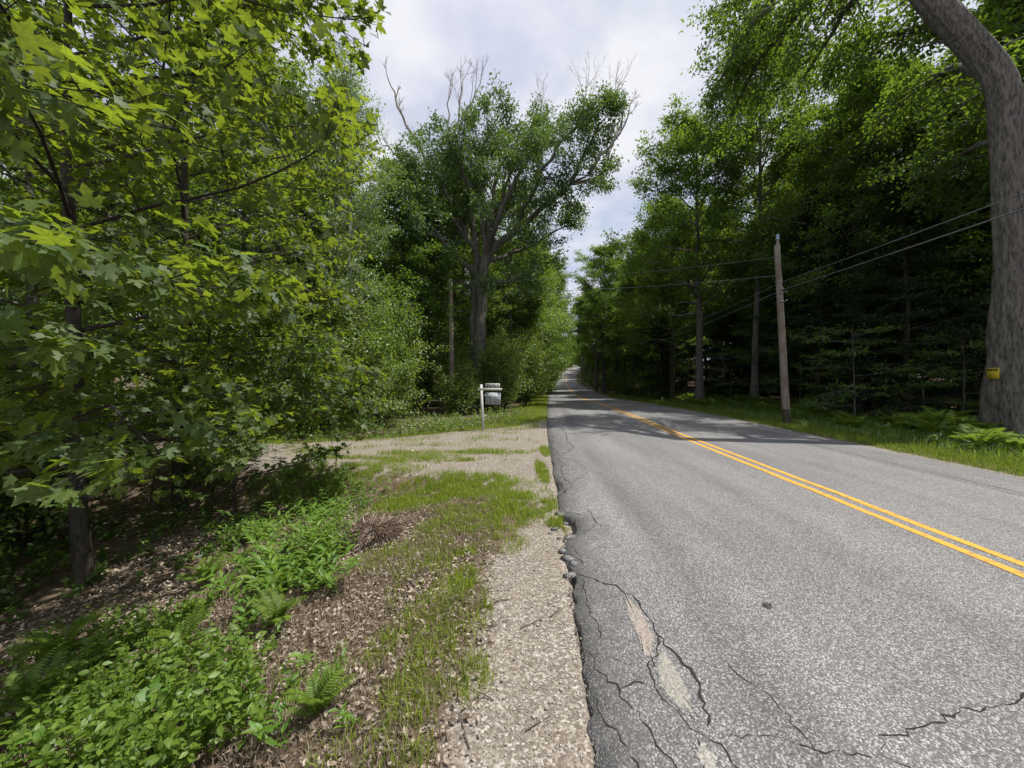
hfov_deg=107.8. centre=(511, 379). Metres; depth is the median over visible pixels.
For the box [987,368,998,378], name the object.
posted notice
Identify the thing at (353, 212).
birch tree
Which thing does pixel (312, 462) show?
tall weed
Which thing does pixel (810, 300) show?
broadleaf tree
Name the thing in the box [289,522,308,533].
lily leaved plant
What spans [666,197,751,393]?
broadleaf tree
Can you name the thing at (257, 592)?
fern
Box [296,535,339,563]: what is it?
lily leaved plant
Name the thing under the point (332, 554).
lily leaved plant
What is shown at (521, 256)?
broadleaf tree
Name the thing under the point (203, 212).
broadleaf tree
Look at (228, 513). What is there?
lily leaved plant
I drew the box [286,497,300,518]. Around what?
lily leaved plant
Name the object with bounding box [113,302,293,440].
leafy shrub
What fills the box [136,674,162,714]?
broad leaved seedling
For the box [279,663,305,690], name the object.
lily leaved plant
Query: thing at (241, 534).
lily leaved plant
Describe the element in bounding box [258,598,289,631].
lily leaved plant
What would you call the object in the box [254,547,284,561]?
lily leaved plant
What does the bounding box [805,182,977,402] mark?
hemlock tree
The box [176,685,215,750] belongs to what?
lily leaved plant
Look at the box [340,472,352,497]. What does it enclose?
tall weed
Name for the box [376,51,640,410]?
oak tree
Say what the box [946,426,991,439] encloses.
fern
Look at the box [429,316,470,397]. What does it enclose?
broadleaf tree
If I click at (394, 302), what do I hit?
broadleaf tree
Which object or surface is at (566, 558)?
asphalt chunk
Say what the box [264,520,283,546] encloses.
lily leaved plant
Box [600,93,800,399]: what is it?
broadleaf tree
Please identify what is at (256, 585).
lily leaved plant
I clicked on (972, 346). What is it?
young beech
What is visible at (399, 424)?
leaf litter
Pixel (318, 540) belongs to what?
lily leaved plant
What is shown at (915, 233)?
utility wire
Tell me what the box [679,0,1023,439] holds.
oak tree
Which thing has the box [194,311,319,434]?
leafy shrub
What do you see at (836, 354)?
young beech
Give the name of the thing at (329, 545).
lily leaved plant
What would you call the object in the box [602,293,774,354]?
utility wire
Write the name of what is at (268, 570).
lily leaved plant
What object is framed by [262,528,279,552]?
lily leaved plant
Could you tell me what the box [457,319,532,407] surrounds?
leafy shrub
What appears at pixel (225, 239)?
broadleaf tree
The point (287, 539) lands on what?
lily leaved plant
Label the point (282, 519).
lily leaved plant
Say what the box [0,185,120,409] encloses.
broadleaf tree
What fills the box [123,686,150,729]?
broad leaved seedling
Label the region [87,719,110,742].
broad leaved seedling
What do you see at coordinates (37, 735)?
broad leaved seedling
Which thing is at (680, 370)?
broadleaf tree
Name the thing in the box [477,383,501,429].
real estate sign
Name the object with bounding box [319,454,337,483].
tall weed
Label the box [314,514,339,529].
lily leaved plant
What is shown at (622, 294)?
broadleaf tree
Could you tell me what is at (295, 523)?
lily leaved plant
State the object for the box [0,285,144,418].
leafy shrub
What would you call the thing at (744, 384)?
young beech
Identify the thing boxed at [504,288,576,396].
broadleaf tree
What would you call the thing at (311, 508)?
lily leaved plant
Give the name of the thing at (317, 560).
lily leaved plant
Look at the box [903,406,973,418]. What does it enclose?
fern
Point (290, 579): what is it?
lily leaved plant
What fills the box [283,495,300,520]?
lily leaved plant
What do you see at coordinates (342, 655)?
lily leaved plant
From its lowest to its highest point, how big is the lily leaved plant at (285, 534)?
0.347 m
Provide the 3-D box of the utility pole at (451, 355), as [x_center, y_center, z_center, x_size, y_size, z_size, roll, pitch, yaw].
[-3.542,-1.782,22.000,0.381,8.253,0.345,0,0,0]
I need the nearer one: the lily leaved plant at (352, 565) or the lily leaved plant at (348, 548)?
the lily leaved plant at (352, 565)
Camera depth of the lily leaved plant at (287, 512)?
5.80 m
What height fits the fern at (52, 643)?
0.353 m
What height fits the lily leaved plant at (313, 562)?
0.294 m
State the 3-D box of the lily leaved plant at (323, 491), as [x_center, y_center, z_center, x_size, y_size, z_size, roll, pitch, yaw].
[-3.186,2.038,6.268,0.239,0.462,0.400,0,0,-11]
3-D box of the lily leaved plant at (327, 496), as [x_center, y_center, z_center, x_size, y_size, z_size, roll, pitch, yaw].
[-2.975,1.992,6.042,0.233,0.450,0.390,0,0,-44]
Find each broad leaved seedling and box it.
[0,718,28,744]
[18,724,57,761]
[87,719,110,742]
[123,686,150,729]
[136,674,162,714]
[146,682,179,715]
[159,645,185,663]
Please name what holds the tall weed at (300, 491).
on the ground at (548, 656)
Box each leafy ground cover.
[0,471,293,625]
[0,587,298,767]
[57,526,358,683]
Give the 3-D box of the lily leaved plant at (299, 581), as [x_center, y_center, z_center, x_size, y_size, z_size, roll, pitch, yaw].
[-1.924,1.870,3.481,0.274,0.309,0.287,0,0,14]
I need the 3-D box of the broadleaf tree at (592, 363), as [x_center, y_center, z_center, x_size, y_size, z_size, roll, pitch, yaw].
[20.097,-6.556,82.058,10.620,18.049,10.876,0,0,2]
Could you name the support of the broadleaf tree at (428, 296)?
on the ground at (548, 656)
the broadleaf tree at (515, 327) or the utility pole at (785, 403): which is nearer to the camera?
the utility pole at (785, 403)
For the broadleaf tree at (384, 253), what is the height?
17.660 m
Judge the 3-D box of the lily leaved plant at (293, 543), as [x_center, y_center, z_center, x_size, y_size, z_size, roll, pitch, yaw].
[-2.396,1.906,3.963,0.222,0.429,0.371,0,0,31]
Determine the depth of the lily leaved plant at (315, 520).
5.09 m
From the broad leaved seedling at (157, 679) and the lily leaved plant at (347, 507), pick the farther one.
the lily leaved plant at (347, 507)
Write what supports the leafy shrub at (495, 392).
on the ground at (548, 656)
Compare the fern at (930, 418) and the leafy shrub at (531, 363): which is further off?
the leafy shrub at (531, 363)
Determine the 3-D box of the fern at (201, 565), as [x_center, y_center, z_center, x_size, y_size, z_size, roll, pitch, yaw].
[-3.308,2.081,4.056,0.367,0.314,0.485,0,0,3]
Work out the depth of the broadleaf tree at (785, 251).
38.63 m
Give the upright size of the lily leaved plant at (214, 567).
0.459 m
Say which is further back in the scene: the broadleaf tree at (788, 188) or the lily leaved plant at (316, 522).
the broadleaf tree at (788, 188)
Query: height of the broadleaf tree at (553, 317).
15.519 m
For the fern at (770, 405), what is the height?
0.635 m
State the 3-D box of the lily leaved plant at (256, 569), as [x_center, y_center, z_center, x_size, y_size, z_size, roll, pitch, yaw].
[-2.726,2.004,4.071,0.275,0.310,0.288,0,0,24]
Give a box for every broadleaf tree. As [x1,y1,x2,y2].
[0,0,141,381]
[0,67,205,436]
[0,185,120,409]
[84,0,359,422]
[112,156,255,319]
[131,124,363,415]
[193,234,265,374]
[298,190,431,356]
[304,272,385,398]
[328,153,473,410]
[360,271,435,388]
[384,260,466,406]
[386,171,524,400]
[423,218,498,379]
[429,239,467,399]
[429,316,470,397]
[463,178,558,402]
[469,236,564,352]
[486,241,519,349]
[486,246,590,400]
[499,235,583,394]
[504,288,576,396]
[537,289,576,393]
[544,264,585,390]
[565,282,601,387]
[566,237,637,392]
[566,293,591,385]
[572,289,610,389]
[572,347,588,370]
[573,352,587,371]
[574,349,600,378]
[582,321,615,374]
[582,361,601,381]
[592,266,632,392]
[598,189,744,398]
[598,352,631,381]
[599,311,637,374]
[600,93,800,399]
[600,268,665,394]
[601,275,645,393]
[606,239,691,395]
[633,313,694,394]
[639,243,720,392]
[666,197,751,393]
[669,214,760,389]
[686,0,856,400]
[717,39,999,409]
[717,180,829,306]
[718,138,867,393]
[756,51,991,400]
[762,231,831,333]
[817,0,1023,410]
[869,55,992,389]
[910,226,991,389]
[928,0,1023,237]
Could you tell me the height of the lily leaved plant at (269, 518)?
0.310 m
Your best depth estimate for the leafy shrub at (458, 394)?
19.64 m
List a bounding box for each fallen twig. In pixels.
[460,709,469,747]
[470,685,493,700]
[525,715,549,731]
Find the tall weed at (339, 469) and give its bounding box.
[334,456,344,481]
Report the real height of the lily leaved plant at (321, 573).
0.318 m
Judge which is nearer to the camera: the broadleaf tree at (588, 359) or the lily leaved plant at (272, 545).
the lily leaved plant at (272, 545)
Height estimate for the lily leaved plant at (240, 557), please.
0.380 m
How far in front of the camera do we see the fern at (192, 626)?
2.84 m
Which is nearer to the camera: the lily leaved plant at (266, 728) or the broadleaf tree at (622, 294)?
the lily leaved plant at (266, 728)
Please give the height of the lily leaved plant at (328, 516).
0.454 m
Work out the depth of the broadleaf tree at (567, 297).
63.53 m
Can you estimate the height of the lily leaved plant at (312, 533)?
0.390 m
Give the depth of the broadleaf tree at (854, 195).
19.83 m
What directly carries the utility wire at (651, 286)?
attached to the utility pole at (785, 403)
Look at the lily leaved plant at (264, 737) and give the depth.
1.82 m
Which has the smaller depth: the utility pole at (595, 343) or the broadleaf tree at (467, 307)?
the broadleaf tree at (467, 307)
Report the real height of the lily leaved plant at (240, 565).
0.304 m
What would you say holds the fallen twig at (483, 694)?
on the ground at (548, 656)
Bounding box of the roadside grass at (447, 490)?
[230,445,567,767]
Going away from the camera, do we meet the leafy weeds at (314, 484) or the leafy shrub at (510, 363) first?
the leafy weeds at (314, 484)
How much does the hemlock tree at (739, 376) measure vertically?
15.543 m
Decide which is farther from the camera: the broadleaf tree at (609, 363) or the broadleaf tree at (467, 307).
the broadleaf tree at (609, 363)
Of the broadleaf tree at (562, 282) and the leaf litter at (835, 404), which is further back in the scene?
the broadleaf tree at (562, 282)
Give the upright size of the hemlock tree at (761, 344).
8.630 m
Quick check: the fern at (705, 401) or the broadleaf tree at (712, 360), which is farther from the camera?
the broadleaf tree at (712, 360)
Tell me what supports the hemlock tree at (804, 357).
on the ground at (548, 656)
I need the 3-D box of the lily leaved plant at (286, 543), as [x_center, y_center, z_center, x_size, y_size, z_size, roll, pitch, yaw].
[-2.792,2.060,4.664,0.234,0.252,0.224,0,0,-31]
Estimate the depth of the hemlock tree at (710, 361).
47.06 m
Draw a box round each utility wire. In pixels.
[459,275,779,290]
[505,256,780,280]
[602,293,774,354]
[614,282,781,350]
[782,192,1023,281]
[783,208,1023,289]
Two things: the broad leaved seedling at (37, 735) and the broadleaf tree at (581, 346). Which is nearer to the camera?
the broad leaved seedling at (37, 735)
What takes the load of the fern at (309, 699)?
on the ground at (548, 656)
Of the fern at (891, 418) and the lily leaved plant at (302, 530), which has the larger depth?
the fern at (891, 418)
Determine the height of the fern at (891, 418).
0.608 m
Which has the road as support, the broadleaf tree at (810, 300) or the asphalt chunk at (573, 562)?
the asphalt chunk at (573, 562)
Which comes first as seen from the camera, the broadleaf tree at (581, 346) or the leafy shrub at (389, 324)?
the leafy shrub at (389, 324)
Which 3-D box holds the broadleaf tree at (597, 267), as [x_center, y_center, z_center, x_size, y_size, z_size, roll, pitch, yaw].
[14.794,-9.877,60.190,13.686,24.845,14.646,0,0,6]
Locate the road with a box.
[547,366,1023,767]
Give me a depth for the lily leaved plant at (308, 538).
4.34 m
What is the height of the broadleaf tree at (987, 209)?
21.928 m
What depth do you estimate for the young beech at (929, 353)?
14.16 m
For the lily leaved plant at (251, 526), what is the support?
on the ground at (548, 656)
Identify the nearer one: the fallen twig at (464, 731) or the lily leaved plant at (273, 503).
the fallen twig at (464, 731)
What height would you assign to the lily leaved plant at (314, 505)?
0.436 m
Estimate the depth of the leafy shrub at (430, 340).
23.58 m
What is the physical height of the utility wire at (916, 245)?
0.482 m
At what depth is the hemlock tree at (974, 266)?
15.67 m
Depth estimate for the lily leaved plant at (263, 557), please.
3.96 m
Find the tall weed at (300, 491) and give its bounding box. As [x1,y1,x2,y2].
[295,479,307,500]
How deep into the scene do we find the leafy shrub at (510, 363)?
28.56 m
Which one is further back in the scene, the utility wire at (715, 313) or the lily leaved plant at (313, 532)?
the utility wire at (715, 313)
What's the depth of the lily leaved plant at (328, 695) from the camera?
2.04 m
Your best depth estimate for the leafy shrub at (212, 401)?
8.32 m
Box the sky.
[0,0,983,364]
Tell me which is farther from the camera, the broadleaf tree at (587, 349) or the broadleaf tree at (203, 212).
the broadleaf tree at (587, 349)
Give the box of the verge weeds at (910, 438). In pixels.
[618,392,1023,463]
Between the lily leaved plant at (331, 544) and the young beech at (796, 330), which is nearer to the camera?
the lily leaved plant at (331, 544)
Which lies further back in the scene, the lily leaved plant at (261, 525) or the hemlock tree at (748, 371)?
the hemlock tree at (748, 371)
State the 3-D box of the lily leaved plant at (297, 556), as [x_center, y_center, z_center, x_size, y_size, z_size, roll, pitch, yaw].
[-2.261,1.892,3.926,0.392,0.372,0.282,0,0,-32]
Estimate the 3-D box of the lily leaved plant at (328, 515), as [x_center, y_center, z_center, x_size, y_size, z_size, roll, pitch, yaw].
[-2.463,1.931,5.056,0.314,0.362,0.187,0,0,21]
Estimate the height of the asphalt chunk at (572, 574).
0.038 m
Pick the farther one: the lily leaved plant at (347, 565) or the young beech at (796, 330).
the young beech at (796, 330)
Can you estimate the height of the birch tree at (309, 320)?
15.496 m
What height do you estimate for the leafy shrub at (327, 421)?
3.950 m
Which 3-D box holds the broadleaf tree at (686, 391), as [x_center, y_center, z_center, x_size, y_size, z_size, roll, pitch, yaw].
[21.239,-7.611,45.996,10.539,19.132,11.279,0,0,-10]
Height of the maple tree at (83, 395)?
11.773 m
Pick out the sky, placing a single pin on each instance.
(423, 39)
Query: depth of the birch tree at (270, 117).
14.95 m
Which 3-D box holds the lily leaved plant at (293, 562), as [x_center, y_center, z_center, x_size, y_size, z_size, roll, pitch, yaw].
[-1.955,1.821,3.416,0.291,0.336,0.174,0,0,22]
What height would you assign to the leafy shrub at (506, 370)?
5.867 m
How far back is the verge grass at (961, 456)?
9.64 m
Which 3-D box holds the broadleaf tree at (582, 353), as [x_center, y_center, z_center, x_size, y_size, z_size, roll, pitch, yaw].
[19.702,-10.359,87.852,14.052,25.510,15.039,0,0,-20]
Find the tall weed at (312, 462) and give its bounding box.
[309,449,324,478]
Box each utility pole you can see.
[449,279,454,412]
[582,356,584,385]
[592,339,597,391]
[774,234,790,423]
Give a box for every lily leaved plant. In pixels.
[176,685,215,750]
[197,566,248,616]
[205,563,249,601]
[217,510,240,523]
[217,525,242,542]
[217,531,243,549]
[224,693,260,716]
[229,525,246,544]
[230,555,252,574]
[230,599,272,634]
[232,544,266,575]
[235,574,275,593]
[239,559,255,575]
[240,492,255,516]
[241,518,260,541]
[241,520,258,532]
[241,528,266,544]
[241,721,282,738]
[243,544,286,569]
[243,561,268,594]
[244,518,284,554]
[244,551,266,576]
[246,575,270,594]
[249,574,281,626]
[249,698,294,750]
[250,537,276,554]
[251,519,269,536]
[251,549,286,573]
[253,554,278,575]
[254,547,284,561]
[256,553,291,581]
[258,501,278,517]
[258,540,282,565]
[258,582,279,605]
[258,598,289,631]
[260,623,280,651]
[261,508,275,527]
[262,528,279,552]
[263,495,281,515]
[264,518,282,550]
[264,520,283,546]
[273,508,291,524]
[273,514,294,541]
[277,542,316,568]
[278,510,303,532]
[278,534,308,560]
[278,538,293,550]
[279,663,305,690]
[282,529,296,540]
[282,532,305,548]
[282,554,308,594]
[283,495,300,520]
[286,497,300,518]
[287,568,309,586]
[287,652,315,666]
[288,518,301,528]
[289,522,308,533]
[290,532,304,549]
[292,524,313,542]
[293,558,324,588]
[295,499,325,519]
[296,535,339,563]
[298,554,320,578]
[300,565,322,595]
[301,511,317,542]
[303,507,326,528]
[303,528,313,546]
[303,544,341,578]
[304,522,331,542]
[305,527,322,543]
[306,497,328,515]
[306,514,333,552]
[306,527,335,556]
[306,557,331,587]
[306,568,339,591]
[308,511,324,536]
[310,549,325,586]
[311,502,344,531]
[313,543,335,568]
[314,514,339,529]
[314,541,355,566]
[314,556,337,585]
[314,685,337,709]
[315,552,341,581]
[316,564,341,595]
[318,484,330,509]
[318,503,336,534]
[319,486,334,514]
[319,516,342,542]
[319,517,345,534]
[320,507,336,526]
[326,701,360,730]
[327,524,347,546]
[329,647,347,676]
[335,555,363,584]
[336,506,357,526]
[337,495,357,517]
[338,555,358,579]
[340,496,353,523]
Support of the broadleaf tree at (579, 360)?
on the ground at (548, 656)
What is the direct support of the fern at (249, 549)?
on the ground at (548, 656)
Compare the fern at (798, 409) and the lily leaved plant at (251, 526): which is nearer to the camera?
the lily leaved plant at (251, 526)
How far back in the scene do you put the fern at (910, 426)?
11.70 m
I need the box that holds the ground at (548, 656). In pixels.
[0,366,1023,767]
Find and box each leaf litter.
[0,473,500,767]
[266,413,513,441]
[727,395,978,428]
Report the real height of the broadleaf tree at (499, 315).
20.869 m
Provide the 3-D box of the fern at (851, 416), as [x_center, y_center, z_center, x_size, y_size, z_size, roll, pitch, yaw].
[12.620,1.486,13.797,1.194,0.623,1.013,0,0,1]
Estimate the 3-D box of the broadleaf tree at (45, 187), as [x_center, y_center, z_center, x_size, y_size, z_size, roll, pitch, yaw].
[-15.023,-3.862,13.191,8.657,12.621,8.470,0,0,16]
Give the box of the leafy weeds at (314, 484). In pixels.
[138,450,390,555]
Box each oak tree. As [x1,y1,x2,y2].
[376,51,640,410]
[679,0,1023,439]
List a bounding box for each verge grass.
[484,391,549,423]
[593,389,1023,476]
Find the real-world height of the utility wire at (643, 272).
1.118 m
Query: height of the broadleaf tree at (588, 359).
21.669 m
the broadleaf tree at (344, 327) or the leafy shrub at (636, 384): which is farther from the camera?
the leafy shrub at (636, 384)
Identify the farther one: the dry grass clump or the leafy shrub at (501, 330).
the leafy shrub at (501, 330)
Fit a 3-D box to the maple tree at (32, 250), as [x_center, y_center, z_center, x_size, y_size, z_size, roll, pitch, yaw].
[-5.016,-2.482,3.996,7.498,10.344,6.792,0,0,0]
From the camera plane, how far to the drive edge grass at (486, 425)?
11.99 m
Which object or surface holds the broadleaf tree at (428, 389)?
on the ground at (548, 656)
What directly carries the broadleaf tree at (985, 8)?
on the ground at (548, 656)
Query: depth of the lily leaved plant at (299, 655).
2.28 m
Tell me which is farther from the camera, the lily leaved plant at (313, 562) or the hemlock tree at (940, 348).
the hemlock tree at (940, 348)
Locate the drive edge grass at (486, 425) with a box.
[257,414,547,448]
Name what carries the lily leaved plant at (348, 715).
on the ground at (548, 656)
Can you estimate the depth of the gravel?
2.27 m
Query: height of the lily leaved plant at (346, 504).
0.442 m
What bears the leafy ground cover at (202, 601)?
on the ground at (548, 656)
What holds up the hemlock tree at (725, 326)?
on the ground at (548, 656)
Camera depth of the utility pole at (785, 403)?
14.31 m
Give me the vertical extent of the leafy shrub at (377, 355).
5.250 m
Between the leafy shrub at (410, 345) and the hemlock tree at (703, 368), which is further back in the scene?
the hemlock tree at (703, 368)
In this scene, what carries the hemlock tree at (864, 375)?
on the ground at (548, 656)
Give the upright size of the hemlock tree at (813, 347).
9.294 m
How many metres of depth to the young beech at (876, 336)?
18.31 m
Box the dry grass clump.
[332,512,407,555]
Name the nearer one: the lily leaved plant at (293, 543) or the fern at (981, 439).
the lily leaved plant at (293, 543)
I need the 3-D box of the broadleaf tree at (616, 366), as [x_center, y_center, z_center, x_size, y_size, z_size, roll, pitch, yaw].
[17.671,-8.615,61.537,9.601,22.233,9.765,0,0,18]
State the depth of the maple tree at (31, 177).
7.77 m
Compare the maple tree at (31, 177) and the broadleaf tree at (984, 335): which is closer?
the maple tree at (31, 177)
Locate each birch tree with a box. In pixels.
[174,57,321,416]
[278,60,392,370]
[283,35,412,418]
[289,141,377,351]
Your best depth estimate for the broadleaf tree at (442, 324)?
45.40 m
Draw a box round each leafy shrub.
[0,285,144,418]
[0,375,160,547]
[0,378,105,514]
[0,472,50,596]
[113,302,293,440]
[131,353,301,484]
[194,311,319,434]
[215,261,383,422]
[273,270,429,421]
[281,346,372,441]
[327,317,430,431]
[348,290,457,417]
[417,318,501,410]
[429,360,488,416]
[444,327,529,410]
[454,332,509,410]
[456,334,527,405]
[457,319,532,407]
[470,369,514,410]
[499,326,557,406]
[586,370,598,386]
[629,370,657,395]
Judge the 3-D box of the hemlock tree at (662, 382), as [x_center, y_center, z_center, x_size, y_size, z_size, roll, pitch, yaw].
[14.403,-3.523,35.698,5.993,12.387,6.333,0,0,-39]
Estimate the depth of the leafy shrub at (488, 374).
22.91 m
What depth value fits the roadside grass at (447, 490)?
4.03 m
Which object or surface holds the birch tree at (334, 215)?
on the ground at (548, 656)
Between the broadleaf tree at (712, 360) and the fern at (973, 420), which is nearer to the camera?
the fern at (973, 420)
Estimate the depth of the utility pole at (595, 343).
65.88 m
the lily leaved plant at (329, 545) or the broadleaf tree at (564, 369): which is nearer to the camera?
the lily leaved plant at (329, 545)
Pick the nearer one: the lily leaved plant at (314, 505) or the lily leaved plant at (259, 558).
the lily leaved plant at (259, 558)
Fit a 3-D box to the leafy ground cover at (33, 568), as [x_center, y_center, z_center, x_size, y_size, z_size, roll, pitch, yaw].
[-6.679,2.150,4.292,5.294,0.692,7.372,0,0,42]
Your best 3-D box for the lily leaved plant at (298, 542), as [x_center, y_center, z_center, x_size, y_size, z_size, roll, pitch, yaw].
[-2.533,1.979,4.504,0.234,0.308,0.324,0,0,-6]
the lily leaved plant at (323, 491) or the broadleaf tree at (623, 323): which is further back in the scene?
the broadleaf tree at (623, 323)
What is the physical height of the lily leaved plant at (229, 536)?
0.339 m
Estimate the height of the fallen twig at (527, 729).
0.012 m
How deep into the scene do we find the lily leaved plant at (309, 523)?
4.67 m
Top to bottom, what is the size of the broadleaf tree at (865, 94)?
18.190 m
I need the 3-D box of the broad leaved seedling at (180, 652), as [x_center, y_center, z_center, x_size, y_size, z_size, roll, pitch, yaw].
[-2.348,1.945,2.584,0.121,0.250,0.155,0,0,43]
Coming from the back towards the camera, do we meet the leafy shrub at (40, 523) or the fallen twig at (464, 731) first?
the leafy shrub at (40, 523)
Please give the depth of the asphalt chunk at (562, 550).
3.67 m
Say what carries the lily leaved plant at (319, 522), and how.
on the ground at (548, 656)
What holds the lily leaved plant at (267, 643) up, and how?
on the ground at (548, 656)
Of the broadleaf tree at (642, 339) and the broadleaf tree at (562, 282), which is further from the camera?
the broadleaf tree at (562, 282)
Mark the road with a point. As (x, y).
(748, 595)
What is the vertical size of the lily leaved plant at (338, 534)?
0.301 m
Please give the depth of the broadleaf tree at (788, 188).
27.47 m
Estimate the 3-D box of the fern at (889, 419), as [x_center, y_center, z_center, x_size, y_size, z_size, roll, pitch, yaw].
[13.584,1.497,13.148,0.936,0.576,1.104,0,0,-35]
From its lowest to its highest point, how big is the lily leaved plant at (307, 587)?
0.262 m
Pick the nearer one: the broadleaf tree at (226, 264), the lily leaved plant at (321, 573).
the lily leaved plant at (321, 573)
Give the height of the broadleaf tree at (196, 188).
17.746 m
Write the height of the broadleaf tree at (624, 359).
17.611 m
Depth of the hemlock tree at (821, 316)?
19.10 m
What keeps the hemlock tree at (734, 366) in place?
on the ground at (548, 656)
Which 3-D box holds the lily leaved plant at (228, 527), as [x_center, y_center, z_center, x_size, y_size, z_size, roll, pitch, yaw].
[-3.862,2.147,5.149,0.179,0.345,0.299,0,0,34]
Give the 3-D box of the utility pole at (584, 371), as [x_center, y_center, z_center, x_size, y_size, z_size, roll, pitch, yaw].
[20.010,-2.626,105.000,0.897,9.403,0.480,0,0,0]
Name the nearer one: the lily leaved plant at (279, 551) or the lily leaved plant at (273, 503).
the lily leaved plant at (279, 551)
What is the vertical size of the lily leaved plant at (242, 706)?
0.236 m
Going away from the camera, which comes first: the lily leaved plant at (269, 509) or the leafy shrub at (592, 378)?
the lily leaved plant at (269, 509)
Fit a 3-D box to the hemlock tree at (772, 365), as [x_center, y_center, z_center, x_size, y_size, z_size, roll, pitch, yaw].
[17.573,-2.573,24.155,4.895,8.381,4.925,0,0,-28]
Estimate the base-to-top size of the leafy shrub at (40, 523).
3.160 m
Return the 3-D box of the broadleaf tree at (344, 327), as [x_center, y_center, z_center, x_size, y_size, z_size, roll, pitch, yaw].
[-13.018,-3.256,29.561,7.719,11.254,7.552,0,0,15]
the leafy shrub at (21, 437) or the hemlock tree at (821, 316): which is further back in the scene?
the hemlock tree at (821, 316)
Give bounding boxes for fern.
[0,646,85,712]
[6,608,106,661]
[135,606,220,655]
[175,551,236,585]
[223,544,257,563]
[250,587,307,625]
[251,573,285,604]
[274,659,358,720]
[699,398,722,405]
[758,401,777,409]
[790,408,805,414]
[823,410,846,417]
[830,415,869,427]
[839,411,871,419]
[878,413,902,421]
[879,413,912,429]
[893,413,933,429]
[895,409,989,433]
[899,418,919,428]
[901,418,962,434]
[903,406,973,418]
[943,415,1001,432]
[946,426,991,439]
[947,423,1023,450]
[950,419,1006,430]
[994,432,1023,452]
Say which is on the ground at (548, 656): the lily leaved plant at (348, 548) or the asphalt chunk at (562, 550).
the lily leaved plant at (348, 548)
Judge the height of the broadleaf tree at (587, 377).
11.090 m
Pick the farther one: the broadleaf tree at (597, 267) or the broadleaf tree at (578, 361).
the broadleaf tree at (578, 361)
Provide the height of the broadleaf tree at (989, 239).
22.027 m
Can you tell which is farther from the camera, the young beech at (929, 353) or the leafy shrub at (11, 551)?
the young beech at (929, 353)
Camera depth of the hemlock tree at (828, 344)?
20.30 m
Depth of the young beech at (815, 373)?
17.42 m
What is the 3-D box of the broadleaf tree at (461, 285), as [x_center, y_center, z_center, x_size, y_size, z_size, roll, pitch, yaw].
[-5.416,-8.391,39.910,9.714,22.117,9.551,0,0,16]
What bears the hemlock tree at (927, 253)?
on the ground at (548, 656)
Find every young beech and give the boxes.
[693,341,767,396]
[711,309,799,397]
[748,302,867,413]
[788,321,951,414]
[790,352,876,413]
[810,299,951,410]
[860,343,978,418]
[882,326,985,415]
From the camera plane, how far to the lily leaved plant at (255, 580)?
3.24 m
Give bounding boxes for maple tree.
[0,0,261,424]
[0,0,385,508]
[0,0,390,586]
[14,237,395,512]
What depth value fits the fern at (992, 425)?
10.43 m
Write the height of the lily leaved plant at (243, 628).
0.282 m
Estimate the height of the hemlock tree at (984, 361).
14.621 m
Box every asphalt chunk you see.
[559,547,565,552]
[561,554,575,561]
[562,571,576,577]
[564,534,575,539]
[569,559,576,566]
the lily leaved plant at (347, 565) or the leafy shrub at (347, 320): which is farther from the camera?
the leafy shrub at (347, 320)
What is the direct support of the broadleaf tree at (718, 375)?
on the ground at (548, 656)
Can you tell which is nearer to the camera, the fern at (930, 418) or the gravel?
the gravel
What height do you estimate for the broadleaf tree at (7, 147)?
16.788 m
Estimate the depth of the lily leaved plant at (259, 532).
4.74 m
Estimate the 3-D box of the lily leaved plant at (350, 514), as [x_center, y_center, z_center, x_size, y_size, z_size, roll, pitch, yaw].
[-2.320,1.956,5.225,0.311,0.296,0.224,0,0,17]
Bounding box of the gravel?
[391,455,596,767]
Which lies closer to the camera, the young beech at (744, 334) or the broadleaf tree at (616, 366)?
the young beech at (744, 334)
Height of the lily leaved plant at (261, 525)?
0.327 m
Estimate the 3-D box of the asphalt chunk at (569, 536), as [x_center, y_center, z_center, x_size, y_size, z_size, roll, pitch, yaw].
[0.624,1.695,4.011,0.125,0.035,0.164,0,0,12]
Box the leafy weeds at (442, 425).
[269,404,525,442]
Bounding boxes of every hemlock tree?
[633,282,694,399]
[678,330,723,388]
[689,329,726,388]
[703,301,750,396]
[703,333,738,387]
[704,246,768,394]
[722,325,765,389]
[733,241,814,394]
[737,277,826,400]
[741,298,811,394]
[748,180,899,409]
[768,305,812,390]
[798,194,940,400]
[802,309,835,385]
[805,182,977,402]
[815,148,989,417]
[831,330,902,385]
[878,217,986,383]
[885,238,992,420]
[942,226,992,388]
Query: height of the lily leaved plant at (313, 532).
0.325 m
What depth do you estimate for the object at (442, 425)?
13.71 m
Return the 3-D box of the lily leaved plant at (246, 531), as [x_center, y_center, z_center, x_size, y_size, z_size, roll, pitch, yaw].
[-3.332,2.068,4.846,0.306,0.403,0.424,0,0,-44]
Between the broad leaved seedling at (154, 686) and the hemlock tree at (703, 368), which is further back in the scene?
the hemlock tree at (703, 368)
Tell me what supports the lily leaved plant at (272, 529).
on the ground at (548, 656)

